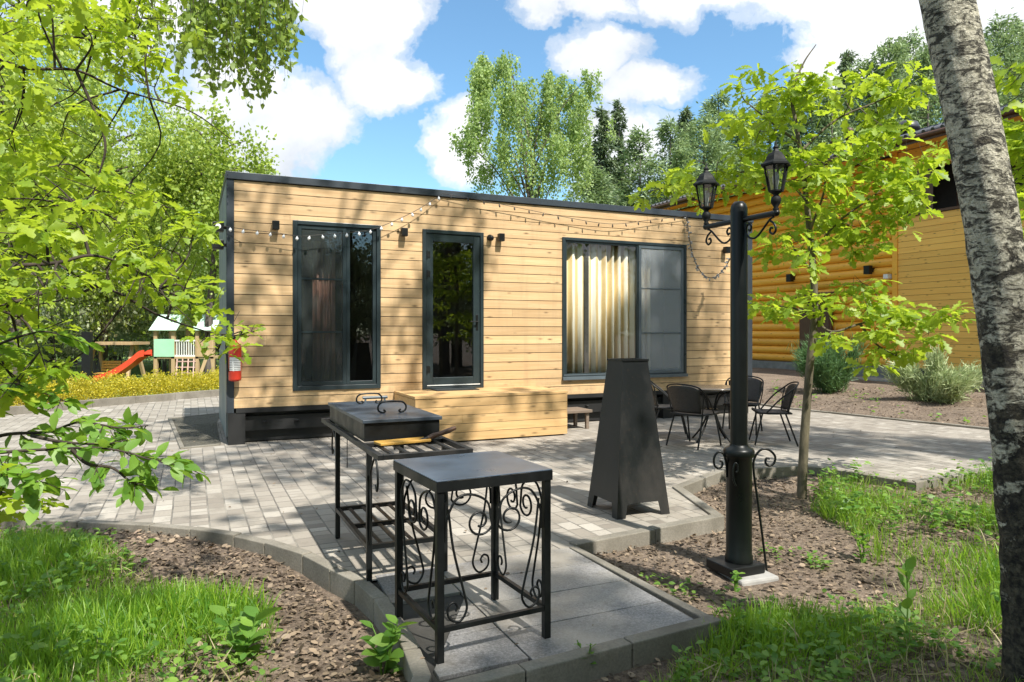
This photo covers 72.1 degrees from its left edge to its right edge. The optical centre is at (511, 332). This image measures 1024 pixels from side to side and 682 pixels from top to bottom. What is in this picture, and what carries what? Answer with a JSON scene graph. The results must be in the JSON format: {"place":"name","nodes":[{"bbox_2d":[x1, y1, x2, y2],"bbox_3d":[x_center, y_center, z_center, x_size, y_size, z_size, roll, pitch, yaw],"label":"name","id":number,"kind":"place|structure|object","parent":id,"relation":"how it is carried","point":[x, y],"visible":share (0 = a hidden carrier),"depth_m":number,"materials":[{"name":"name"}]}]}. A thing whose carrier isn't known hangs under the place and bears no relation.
{"place":"outdoors","nodes":[
{"label":"outdoors","id":0,"kind":"place"},
{"bbox_2d":[0,396,991,583],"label":"paving","id":1,"kind":"structure","parent":0,"point":[245,489],"depth_m":7.00,"materials":[{"name":"brick"}]},
{"bbox_2d":[172,414,220,446],"bbox_3d":[-4.665,1.388,10.249,0.827,0.001,3.872,0,0,-22],"label":"gravel bed","id":2,"kind":"object","parent":1,"relation":"on","point":[201,430],"visible":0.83,"depth_m":10.08,"materials":[{"name":"gravel"}]},
{"bbox_2d":[321,393,472,582],"bbox_3d":[-0.808,0.910,4.505,0.525,0.973,1.725,0,0,-25],"label":"barbecue grill","id":3,"kind":"object","parent":1,"relation":"on","point":[375,420],"visible":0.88,"depth_m":4.18,"materials":[{"name":"black metal"}]},
{"bbox_2d":[374,437,430,445],"bbox_3d":[-0.625,0.622,4.026,0.310,0.016,0.110,0,0,-33],"label":"chopping board","id":4,"kind":"object","parent":3,"relation":"on","point":[399,441],"visible":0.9,"depth_m":4.00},
{"bbox_2d":[410,426,455,444],"bbox_3d":[-0.461,0.599,4.097,0.312,0.042,0.036,-11,6,-34],"label":"grill brush","id":5,"kind":"object","parent":4,"relation":"on","point":[441,433],"visible":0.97,"depth_m":4.11,"materials":[{"name":"wood"}]},
{"bbox_2d":[394,386,567,440],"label":"wooden terrace","id":6,"kind":"structure","parent":1,"relation":"on","point":[481,412],"depth_m":9.23,"materials":[{"name":"brown wood"}]},
{"bbox_2d":[430,387,478,390],"bbox_3d":[-0.796,0.787,9.790,0.620,0.012,0.310,0,0,-24],"label":"door mat","id":7,"kind":"object","parent":6,"relation":"on","point":[451,389],"depth_m":9.71,"materials":[{"name":"rubber"}]},
{"bbox_2d":[212,171,753,444],"bbox_3d":[-0.246,-0.301,11.554,8.660,3.403,2.615,0,0,-24],"label":"modular cabin","id":8,"kind":"object","parent":1,"relation":"on","point":[446,291],"visible":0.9,"depth_m":10.23,"materials":[{"name":"brown wood"}]},
{"bbox_2d":[225,331,240,380],"bbox_3d":[-3.402,0.282,8.677,0.182,0.636,0.192,0,0,11],"label":"fire extinguisher","id":9,"kind":"object","parent":8,"relation":"attached to","point":[233,363],"visible":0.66,"depth_m":8.61,"materials":[{"name":"red paint"}]},
{"bbox_2d":[313,241,334,380],"bbox_3d":[-2.584,-0.213,9.673,0.304,2.074,0.106,0,0,-25],"label":"curtain","id":10,"kind":"object","parent":8,"relation":"hanging from","point":[323,315],"visible":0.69,"depth_m":9.68,"materials":[{"name":"fabric"}]},
{"bbox_2d":[223,193,442,239],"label":"string lights","id":11,"kind":"object","parent":8,"relation":"attached to","point":[334,236],"visible":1,"depth_m":9.20},
{"bbox_2d":[293,220,380,390],"bbox_3d":[-2.313,-0.349,9.328,1.144,2.203,0.092,0,0,-25],"label":"window","id":12,"kind":"structure","parent":8,"relation":"in","point":[298,225],"depth_m":9.34,"materials":[{"name":"paint"}]},
{"bbox_2d":[422,229,483,389],"bbox_3d":[-0.833,-0.324,9.983,0.912,2.233,0.139,0,0,-24],"label":"door","id":13,"kind":"structure","parent":8,"relation":"in","point":[429,236],"depth_m":9.97,"materials":[{"name":"paint"}]},
{"bbox_2d":[443,193,691,227],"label":"string lights","id":14,"kind":"object","parent":8,"relation":"attached to","point":[562,216],"visible":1,"depth_m":10.58},
{"bbox_2d":[567,243,634,372],"bbox_3d":[1.365,-0.330,11.146,1.413,2.307,0.085,0,0,-24],"label":"curtain","id":15,"kind":"object","parent":8,"relation":"hanging from","point":[611,301],"visible":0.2,"depth_m":11.17,"materials":[{"name":"fabric"}]},
{"bbox_2d":[561,237,687,379],"bbox_3d":[1.819,-0.364,11.196,2.343,2.178,0.120,0,0,-24],"label":"window","id":16,"kind":"structure","parent":8,"relation":"in","point":[682,372],"depth_m":11.28,"materials":[{"name":"paint"}]},
{"bbox_2d":[641,249,649,369],"bbox_3d":[2.169,-0.330,11.588,0.224,2.307,0.082,0,0,-24],"label":"curtain","id":17,"kind":"object","parent":8,"relation":"hanging from","point":[645,302],"visible":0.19,"depth_m":11.60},
{"bbox_2d":[684,217,729,280],"bbox_3d":[3.283,-1.365,11.381,1.018,1.073,0.158,0,0,26],"label":"fairy garland","id":18,"kind":"object","parent":8,"relation":"hanging from","point":[697,266],"visible":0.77,"depth_m":11.47},
{"bbox_2d":[566,407,591,428],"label":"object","id":19,"kind":"object","parent":1,"relation":"on","point":[573,410],"visible":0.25,"depth_m":10.25,"materials":[{"name":"brown wood"}]},
{"bbox_2d":[587,358,669,519],"bbox_3d":[0.915,0.804,5.570,0.470,1.194,0.470,0,0,-22],"label":"pyramid stove","id":20,"kind":"object","parent":1,"relation":"on","point":[627,469],"visible":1,"depth_m":5.43,"materials":[{"name":"metal"}]},
{"bbox_2d":[651,381,688,438],"bbox_3d":[2.081,1.006,9.507,0.570,0.784,0.528,0,0,10],"label":"garden chair","id":21,"kind":"object","parent":1,"relation":"on","point":[657,406],"visible":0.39,"depth_m":9.32,"materials":[{"name":"metal"}]},
{"bbox_2d":[666,383,721,449],"bbox_3d":[2.230,1.006,8.693,0.570,0.784,0.528,0,0,-42],"label":"garden chair","id":22,"kind":"object","parent":1,"relation":"on","point":[685,400],"visible":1,"depth_m":8.54,"materials":[{"name":"metal"}]},
{"bbox_2d":[681,384,729,442],"bbox_3d":[2.585,1.055,9.120,0.830,0.706,0.830,0,0,-15],"label":"garden table","id":23,"kind":"object","parent":1,"relation":"on","point":[719,388],"visible":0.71,"depth_m":9.04,"materials":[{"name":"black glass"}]},
{"bbox_2d":[722,375,763,435],"bbox_3d":[3.239,1.006,9.885,0.528,0.784,0.570,0,0,28],"label":"garden chair","id":24,"kind":"object","parent":1,"relation":"on","point":[755,388],"visible":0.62,"depth_m":9.96,"materials":[{"name":"metal"}]},
{"bbox_2d":[748,381,798,446],"bbox_3d":[3.319,1.006,8.893,0.570,0.784,0.528,0,0,10],"label":"garden chair","id":25,"kind":"object","parent":1,"relation":"on","point":[787,398],"visible":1,"depth_m":8.93,"materials":[{"name":"metal"}]},
{"bbox_2d":[0,346,1001,681],"bbox_3d":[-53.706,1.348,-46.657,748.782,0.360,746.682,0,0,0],"label":"ground","id":26,"kind":"structure","parent":0,"point":[770,376],"depth_m":4.42,"materials":[{"name":"soil"}]},
{"bbox_2d":[1,332,92,381],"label":"metal fence","id":27,"kind":"object","parent":26,"relation":"on","point":[86,363],"visible":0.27,"depth_m":17.14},
{"bbox_2d":[0,525,107,547],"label":"ground cover","id":28,"kind":"object","parent":26,"relation":"on","point":[30,530],"visible":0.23,"depth_m":4.73,"materials":[{"name":"green plant"}]},
{"bbox_2d":[1,322,112,360],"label":"dark bush","id":29,"kind":"object","parent":26,"relation":"on","point":[68,350],"visible":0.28,"depth_m":26.93,"materials":[{"name":"green plant"}]},
{"bbox_2d":[0,0,147,378],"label":"linden tree","id":30,"kind":"object","parent":26,"relation":"on","point":[7,102],"visible":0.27,"depth_m":16.73,"materials":[{"name":"green plant"}]},
{"bbox_2d":[55,268,93,366],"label":"spruce tree","id":31,"kind":"object","parent":26,"relation":"on","point":[74,335],"visible":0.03,"depth_m":29.54,"materials":[{"name":"green plant"}]},
{"bbox_2d":[13,129,136,367],"bbox_3d":[-18.038,-3.886,27.306,7.225,11.418,7.234,0,0,25],"label":"broadleaf tree","id":32,"kind":"object","parent":26,"relation":"on","point":[52,356],"depth_m":26.89,"materials":[{"name":"green plant"}]},
{"bbox_2d":[67,527,92,560],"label":"wild plant","id":33,"kind":"object","parent":26,"relation":"on","point":[76,544],"visible":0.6,"depth_m":4.27,"materials":[{"name":"green plant"}]},
{"bbox_2d":[23,206,175,375],"bbox_3d":[-13.537,-1.341,23.308,6.285,6.745,5.090,0,0,21],"label":"broadleaf tree","id":34,"kind":"object","parent":26,"relation":"on","point":[117,320],"visible":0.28,"depth_m":22.16,"materials":[{"name":"green plant"}]},
{"bbox_2d":[11,0,188,377],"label":"linden tree","id":35,"kind":"object","parent":26,"relation":"on","point":[131,135],"visible":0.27,"depth_m":21.59,"materials":[{"name":"green plant"}]},
{"bbox_2d":[0,328,210,525],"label":"elm sapling","id":36,"kind":"object","parent":26,"relation":"on","point":[31,487],"visible":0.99,"depth_m":2.13,"materials":[{"name":"green plant"}]},
{"bbox_2d":[0,365,218,405],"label":"golden hedge","id":37,"kind":"object","parent":26,"relation":"on","point":[149,384],"visible":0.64,"depth_m":14.79,"materials":[{"name":"yellow plant"}]},
{"bbox_2d":[5,389,218,415],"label":"kerb","id":38,"kind":"structure","parent":26,"relation":"on","point":[18,410],"depth_m":13.85,"materials":[{"name":"concrete"}]},
{"bbox_2d":[83,327,152,361],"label":"dark bush","id":39,"kind":"object","parent":26,"relation":"on","point":[111,347],"visible":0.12,"depth_m":28.15,"materials":[{"name":"green plant"}]},
{"bbox_2d":[93,342,149,379],"bbox_3d":[-11.957,0.935,21.300,1.501,1.313,1.190,0,0,0],"label":"swing bench","id":40,"kind":"object","parent":26,"relation":"on","point":[108,364],"visible":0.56,"depth_m":21.40,"materials":[{"name":"beige wood"}]},
{"bbox_2d":[0,0,265,531],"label":"oak tree","id":41,"kind":"object","parent":26,"relation":"on","point":[41,234],"visible":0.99,"depth_m":2.79,"materials":[{"name":"green plant"}]},
{"bbox_2d":[0,521,281,681],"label":"grass","id":42,"kind":"structure","parent":26,"relation":"on","point":[113,610],"depth_m":3.43,"materials":[{"name":"plant"}]},
{"bbox_2d":[0,521,283,681],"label":"ground cover","id":43,"kind":"object","parent":26,"relation":"on","point":[205,647],"visible":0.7,"depth_m":3.07,"materials":[{"name":"green plant"}]},
{"bbox_2d":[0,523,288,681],"bbox_3d":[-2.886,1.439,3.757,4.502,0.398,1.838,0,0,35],"label":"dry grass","id":44,"kind":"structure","parent":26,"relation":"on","point":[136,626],"depth_m":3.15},
{"bbox_2d":[89,113,218,371],"bbox_3d":[-12.090,-2.902,24.717,5.299,9.292,5.292,0,0,-18],"label":"broadleaf tree","id":45,"kind":"object","parent":26,"relation":"on","point":[174,240],"visible":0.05,"depth_m":24.02,"materials":[{"name":"green plant"}]},
{"bbox_2d":[93,315,218,381],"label":"play tower","id":46,"kind":"structure","parent":26,"relation":"on","point":[165,348],"depth_m":19.95,"materials":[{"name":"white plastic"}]},
{"bbox_2d":[109,331,203,361],"bbox_3d":[-13.677,0.377,27.805,4.054,2.518,5.006,0,0,-40],"label":"dark bush","id":47,"kind":"object","parent":26,"relation":"on","point":[126,355],"visible":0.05,"depth_m":26.63,"materials":[{"name":"green plant"}]},
{"bbox_2d":[111,242,218,372],"bbox_3d":[-12.061,-0.705,24.249,5.147,5.179,4.169,0,0,0],"label":"flowering shrub","id":48,"kind":"object","parent":26,"relation":"on","point":[164,334],"visible":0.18,"depth_m":23.37,"materials":[{"name":"green plant"}]},
{"bbox_2d":[114,70,221,368],"bbox_3d":[-13.471,-3.728,27.106,4.662,12.361,4.503,0,0,26],"label":"linden tree","id":49,"kind":"object","parent":26,"relation":"on","point":[178,126],"visible":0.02,"depth_m":26.31,"materials":[{"name":"green plant"}]},
{"bbox_2d":[149,331,218,368],"bbox_3d":[-11.661,0.326,26.917,4.255,2.643,5.253,0,0,-7],"label":"dark bush","id":50,"kind":"object","parent":26,"relation":"on","point":[216,349],"visible":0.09,"depth_m":26.36,"materials":[{"name":"green plant"}]},
{"bbox_2d":[168,413,219,448],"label":"kerb","id":51,"kind":"structure","parent":26,"relation":"on","point":[178,438],"depth_m":9.16,"materials":[{"name":"concrete"}]},
{"bbox_2d":[0,525,406,681],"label":"leaf litter","id":52,"kind":"object","parent":26,"relation":"on","point":[311,661],"visible":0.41,"depth_m":3.66,"materials":[{"name":"plant"}]},
{"bbox_2d":[125,81,285,383],"bbox_3d":[-8.666,-2.489,20.142,4.032,8.388,3.785,0,0,22],"label":"linden tree","id":53,"kind":"object","parent":26,"relation":"on","point":[208,174],"visible":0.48,"depth_m":19.55,"materials":[{"name":"green plant"}]},
{"bbox_2d":[109,0,308,109],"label":"hanging birch","id":54,"kind":"object","parent":26,"relation":"on","point":[259,13],"visible":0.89,"depth_m":4.44,"materials":[{"name":"green plant"}]},
{"bbox_2d":[0,518,430,681],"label":"kerb","id":55,"kind":"structure","parent":26,"relation":"on","point":[362,594],"depth_m":4.29,"materials":[{"name":"concrete"}]},
{"bbox_2d":[209,605,282,659],"bbox_3d":[-1.218,1.379,3.153,0.298,0.306,0.244,0,0,38],"label":"wild plant","id":56,"kind":"object","parent":26,"relation":"on","point":[249,620],"visible":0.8,"depth_m":3.15,"materials":[{"name":"green plant"}]},
{"bbox_2d":[359,614,416,674],"bbox_3d":[-0.544,1.383,3.091,0.251,0.298,0.238,0,0,-17],"label":"wild plant","id":57,"kind":"object","parent":26,"relation":"on","point":[388,639],"visible":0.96,"depth_m":3.05,"materials":[{"name":"green plant"}]},
{"bbox_2d":[448,49,619,201],"bbox_3d":[0.772,-4.609,26.984,6.434,12.833,4.110,0,0,0],"label":"weeping birch","id":58,"kind":"object","parent":26,"relation":"on","point":[481,84],"visible":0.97,"depth_m":26.32,"materials":[{"name":"green plant"}]},
{"bbox_2d":[445,615,721,681],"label":"kerb","id":59,"kind":"structure","parent":26,"relation":"on","point":[615,656],"depth_m":3.08,"materials":[{"name":"concrete"}]},
{"bbox_2d":[561,152,623,204],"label":"pine tree","id":60,"kind":"object","parent":26,"relation":"on","point":[598,175],"visible":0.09,"depth_m":30.59,"materials":[{"name":"green plant"}]},
{"bbox_2d":[578,105,621,205],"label":"spruce tree","id":61,"kind":"object","parent":26,"relation":"on","point":[602,145],"visible":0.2,"depth_m":35.81,"materials":[{"name":"green plant"}]},
{"bbox_2d":[609,98,635,204],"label":"spruce tree","id":62,"kind":"object","parent":26,"relation":"on","point":[619,127],"visible":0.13,"depth_m":39.83,"materials":[{"name":"green plant"}]},
{"bbox_2d":[609,124,667,206],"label":"pine tree","id":63,"kind":"object","parent":26,"relation":"on","point":[636,138],"visible":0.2,"depth_m":37.95,"materials":[{"name":"green plant"}]},
{"bbox_2d":[569,546,707,617],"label":"kerb","id":64,"kind":"structure","parent":26,"relation":"on","point":[690,610],"depth_m":3.87,"materials":[{"name":"concrete"}]},
{"bbox_2d":[631,115,714,209],"bbox_3d":[8.302,-4.585,36.271,8.162,13.308,6.365,0,0,44],"label":"pine tree","id":65,"kind":"object","parent":26,"relation":"on","point":[679,152],"visible":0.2,"depth_m":35.75,"materials":[{"name":"green plant"}]},
{"bbox_2d":[663,105,700,208],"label":"spruce tree","id":66,"kind":"object","parent":26,"relation":"on","point":[686,113],"visible":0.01,"depth_m":49.84,"materials":[{"name":"green plant"}]},
{"bbox_2d":[665,110,744,208],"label":"pine tree","id":67,"kind":"object","parent":26,"relation":"on","point":[716,152],"visible":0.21,"depth_m":43.42,"materials":[{"name":"green plant"}]},
{"bbox_2d":[694,88,756,172],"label":"pine tree","id":68,"kind":"object","parent":26,"relation":"on","point":[712,105],"visible":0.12,"depth_m":51.70,"materials":[{"name":"green plant"}]},
{"bbox_2d":[639,542,832,614],"bbox_3d":[1.399,1.456,4.322,0.807,0.108,1.365,0,0,40],"label":"ground cover","id":69,"kind":"object","parent":26,"relation":"on","point":[809,556],"visible":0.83,"depth_m":4.08,"materials":[{"name":"green plant"}]},
{"bbox_2d":[730,570,745,591],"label":"wild plant","id":70,"kind":"object","parent":26,"relation":"on","point":[736,573],"visible":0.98,"depth_m":4.10,"materials":[{"name":"green plant"}]},
{"bbox_2d":[710,108,768,195],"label":"pine tree","id":71,"kind":"object","parent":26,"relation":"on","point":[736,139],"visible":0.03,"depth_m":45.97,"materials":[{"name":"green plant"}]},
{"bbox_2d":[720,570,778,585],"bbox_3d":[1.453,1.562,4.365,0.280,0.160,0.270,0,0,-20],"label":"concrete footing","id":72,"kind":"object","parent":26,"relation":"on","point":[761,578],"visible":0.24,"depth_m":4.26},
{"bbox_2d":[693,141,790,577],"bbox_3d":[1.424,0.197,4.398,0.375,2.648,0.743,0,0,-43],"label":"street lamp","id":73,"kind":"object","parent":72,"relation":"on","point":[738,453],"visible":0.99,"depth_m":4.34,"materials":[{"name":"metal"}]},
{"bbox_2d":[746,90,795,163],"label":"pine tree","id":74,"kind":"object","parent":26,"relation":"on","point":[770,149],"visible":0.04,"depth_m":54.22,"materials":[{"name":"green plant"}]},
{"bbox_2d":[569,465,992,553],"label":"kerb","id":75,"kind":"structure","parent":26,"relation":"on","point":[713,519],"depth_m":5.44,"materials":[{"name":"concrete"}]},
{"bbox_2d":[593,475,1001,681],"bbox_3d":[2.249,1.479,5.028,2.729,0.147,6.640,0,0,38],"label":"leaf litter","id":76,"kind":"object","parent":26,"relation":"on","point":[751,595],"visible":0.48,"depth_m":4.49,"materials":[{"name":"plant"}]},
{"bbox_2d":[625,45,975,498],"bbox_3d":[2.717,-0.472,6.396,3.329,4.346,1.482,0,0,0],"label":"oak sapling","id":77,"kind":"object","parent":26,"relation":"on","point":[826,222],"visible":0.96,"depth_m":6.37,"materials":[{"name":"green plant"}]},
{"bbox_2d":[772,84,853,159],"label":"pine tree","id":78,"kind":"object","parent":26,"relation":"on","point":[791,132],"visible":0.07,"depth_m":51.67,"materials":[{"name":"green plant"}]},
{"bbox_2d":[786,331,868,393],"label":"dwarf pine","id":79,"kind":"object","parent":26,"relation":"on","point":[830,373],"visible":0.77,"depth_m":15.20,"materials":[{"name":"plant"}]},
{"bbox_2d":[802,86,859,152],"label":"pine tree","id":80,"kind":"object","parent":26,"relation":"on","point":[823,137],"visible":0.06,"depth_m":50.00,"materials":[{"name":"green plant"}]},
{"bbox_2d":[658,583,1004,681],"bbox_3d":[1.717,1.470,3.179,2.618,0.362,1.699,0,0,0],"label":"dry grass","id":81,"kind":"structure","parent":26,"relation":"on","point":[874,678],"depth_m":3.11,"materials":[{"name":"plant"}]},
{"bbox_2d":[640,588,1023,681],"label":"ground cover","id":82,"kind":"object","parent":26,"relation":"on","point":[896,631],"visible":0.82,"depth_m":3.11,"materials":[{"name":"green plant"}]},
{"bbox_2d":[645,578,1020,681],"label":"grass","id":83,"kind":"structure","parent":26,"relation":"on","point":[763,637],"depth_m":3.31,"materials":[{"name":"plant"}]},
{"bbox_2d":[651,100,1023,383],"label":"log house","id":84,"kind":"structure","parent":26,"relation":"on","point":[931,267],"depth_m":19.64,"materials":[{"name":"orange wood"}]},
{"bbox_2d":[799,301,832,353],"bbox_3d":[9.316,-0.015,21.607,0.075,1.889,1.213,0,0,-24],"label":"door","id":85,"kind":"structure","parent":84,"relation":"in","point":[804,323],"depth_m":21.81,"materials":[{"name":"brown wood"}]},
{"bbox_2d":[833,48,861,130],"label":"spruce tree","id":86,"kind":"object","parent":26,"relation":"on","point":[847,60],"visible":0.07,"depth_m":61.83,"materials":[{"name":"green plant"}]},
{"bbox_2d":[848,522,870,562],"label":"wild plant","id":87,"kind":"object","parent":26,"relation":"on","point":[860,540],"visible":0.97,"depth_m":4.59,"materials":[{"name":"green plant"}]},
{"bbox_2d":[833,55,908,142],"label":"pine tree","id":88,"kind":"object","parent":26,"relation":"on","point":[864,67],"visible":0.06,"depth_m":55.50,"materials":[{"name":"green plant"}]},
{"bbox_2d":[841,99,901,144],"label":"pine tree","id":89,"kind":"object","parent":26,"relation":"on","point":[885,116],"depth_m":43.77,"materials":[{"name":"green plant"}]},
{"bbox_2d":[760,403,988,429],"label":"kerb","id":90,"kind":"structure","parent":26,"relation":"on","point":[915,421],"depth_m":11.25,"materials":[{"name":"concrete"}]},
{"bbox_2d":[762,387,988,426],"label":"leaf litter","id":91,"kind":"object","parent":26,"relation":"on","point":[958,418],"visible":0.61,"depth_m":13.38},
{"bbox_2d":[772,380,986,422],"bbox_3d":[7.353,1.241,13.305,3.540,0.440,6.033,0,0,-35],"label":"ground cover","id":92,"kind":"object","parent":26,"relation":"on","point":[964,420],"visible":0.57,"depth_m":13.05,"materials":[{"name":"green plant"}]},
{"bbox_2d":[842,36,941,139],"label":"pine tree","id":93,"kind":"object","parent":26,"relation":"on","point":[895,49],"visible":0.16,"depth_m":53.44,"materials":[{"name":"green plant"}]},
{"bbox_2d":[802,460,1001,640],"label":"grass","id":94,"kind":"structure","parent":26,"relation":"on","point":[992,565],"depth_m":4.65,"materials":[{"name":"plant"}]},
{"bbox_2d":[807,454,1001,614],"bbox_3d":[4.089,1.353,5.373,3.434,0.314,3.868,0,0,0],"label":"ground cover","id":95,"kind":"object","parent":26,"relation":"on","point":[935,514],"visible":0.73,"depth_m":5.49,"materials":[{"name":"green plant"}]},
{"bbox_2d":[892,557,920,642],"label":"wild plant","id":96,"kind":"object","parent":26,"relation":"on","point":[908,566],"visible":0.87,"depth_m":3.37,"materials":[{"name":"green plant"}]},
{"bbox_2d":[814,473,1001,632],"bbox_3d":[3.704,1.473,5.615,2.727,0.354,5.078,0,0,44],"label":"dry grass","id":97,"kind":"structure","parent":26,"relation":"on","point":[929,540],"depth_m":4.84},
{"bbox_2d":[884,25,942,127],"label":"pine tree","id":98,"kind":"object","parent":26,"relation":"on","point":[912,44],"visible":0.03,"depth_m":57.49,"materials":[{"name":"green plant"}]},
{"bbox_2d":[893,41,943,127],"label":"pine tree","id":99,"kind":"object","parent":26,"relation":"on","point":[924,62],"visible":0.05,"depth_m":49.93,"materials":[{"name":"green plant"}]},
{"bbox_2d":[878,342,983,404],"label":"dwarf pine","id":100,"kind":"object","parent":26,"relation":"on","point":[941,382],"visible":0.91,"depth_m":13.37,"materials":[{"name":"plant"}]},
{"bbox_2d":[919,0,1023,681],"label":"birch tree","id":101,"kind":"object","parent":26,"relation":"on","point":[975,133],"visible":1,"depth_m":2.80,"materials":[{"name":"grey plant"}]},
{"bbox_2d":[937,38,1023,120],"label":"pine tree","id":102,"kind":"object","parent":26,"relation":"on","point":[994,67],"visible":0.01,"depth_m":53.30,"materials":[{"name":"green plant"}]},
{"bbox_2d":[983,7,1023,102],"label":"pine tree","id":103,"kind":"object","parent":26,"relation":"on","point":[1001,36],"visible":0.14,"depth_m":56.96,"materials":[{"name":"green plant"}]},
{"bbox_2d":[990,54,1023,235],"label":"oak sapling","id":104,"kind":"object","parent":26,"relation":"on","point":[1014,133],"visible":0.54,"depth_m":4.67,"materials":[{"name":"green plant"}]},
{"bbox_2d":[998,18,1023,100],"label":"pine tree","id":105,"kind":"object","parent":26,"relation":"on","point":[1022,24],"visible":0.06,"depth_m":59.71,"materials":[{"name":"green plant"}]},
{"bbox_2d":[89,430,933,658],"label":"leaf litter","id":106,"kind":"object","parent":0,"point":[420,572],"visible":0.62,"depth_m":6.30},
{"bbox_2d":[0,0,1023,212],"label":"sky","id":107,"kind":"structure","parent":0,"point":[375,93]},
{"bbox_2d":[372,548,695,681],"bbox_3d":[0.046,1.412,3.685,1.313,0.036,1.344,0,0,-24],"label":"slab path","id":108,"kind":"structure","parent":0,"point":[586,594],"depth_m":3.52,"materials":[{"name":"concrete"}]},
{"bbox_2d":[393,451,552,663],"bbox_3d":[-0.198,1.008,3.330,0.568,0.772,0.568,0,0,-28],"label":"metal table","id":109,"kind":"object","parent":108,"relation":"on","point":[436,473],"visible":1,"depth_m":3.21,"materials":[{"name":"metal"}]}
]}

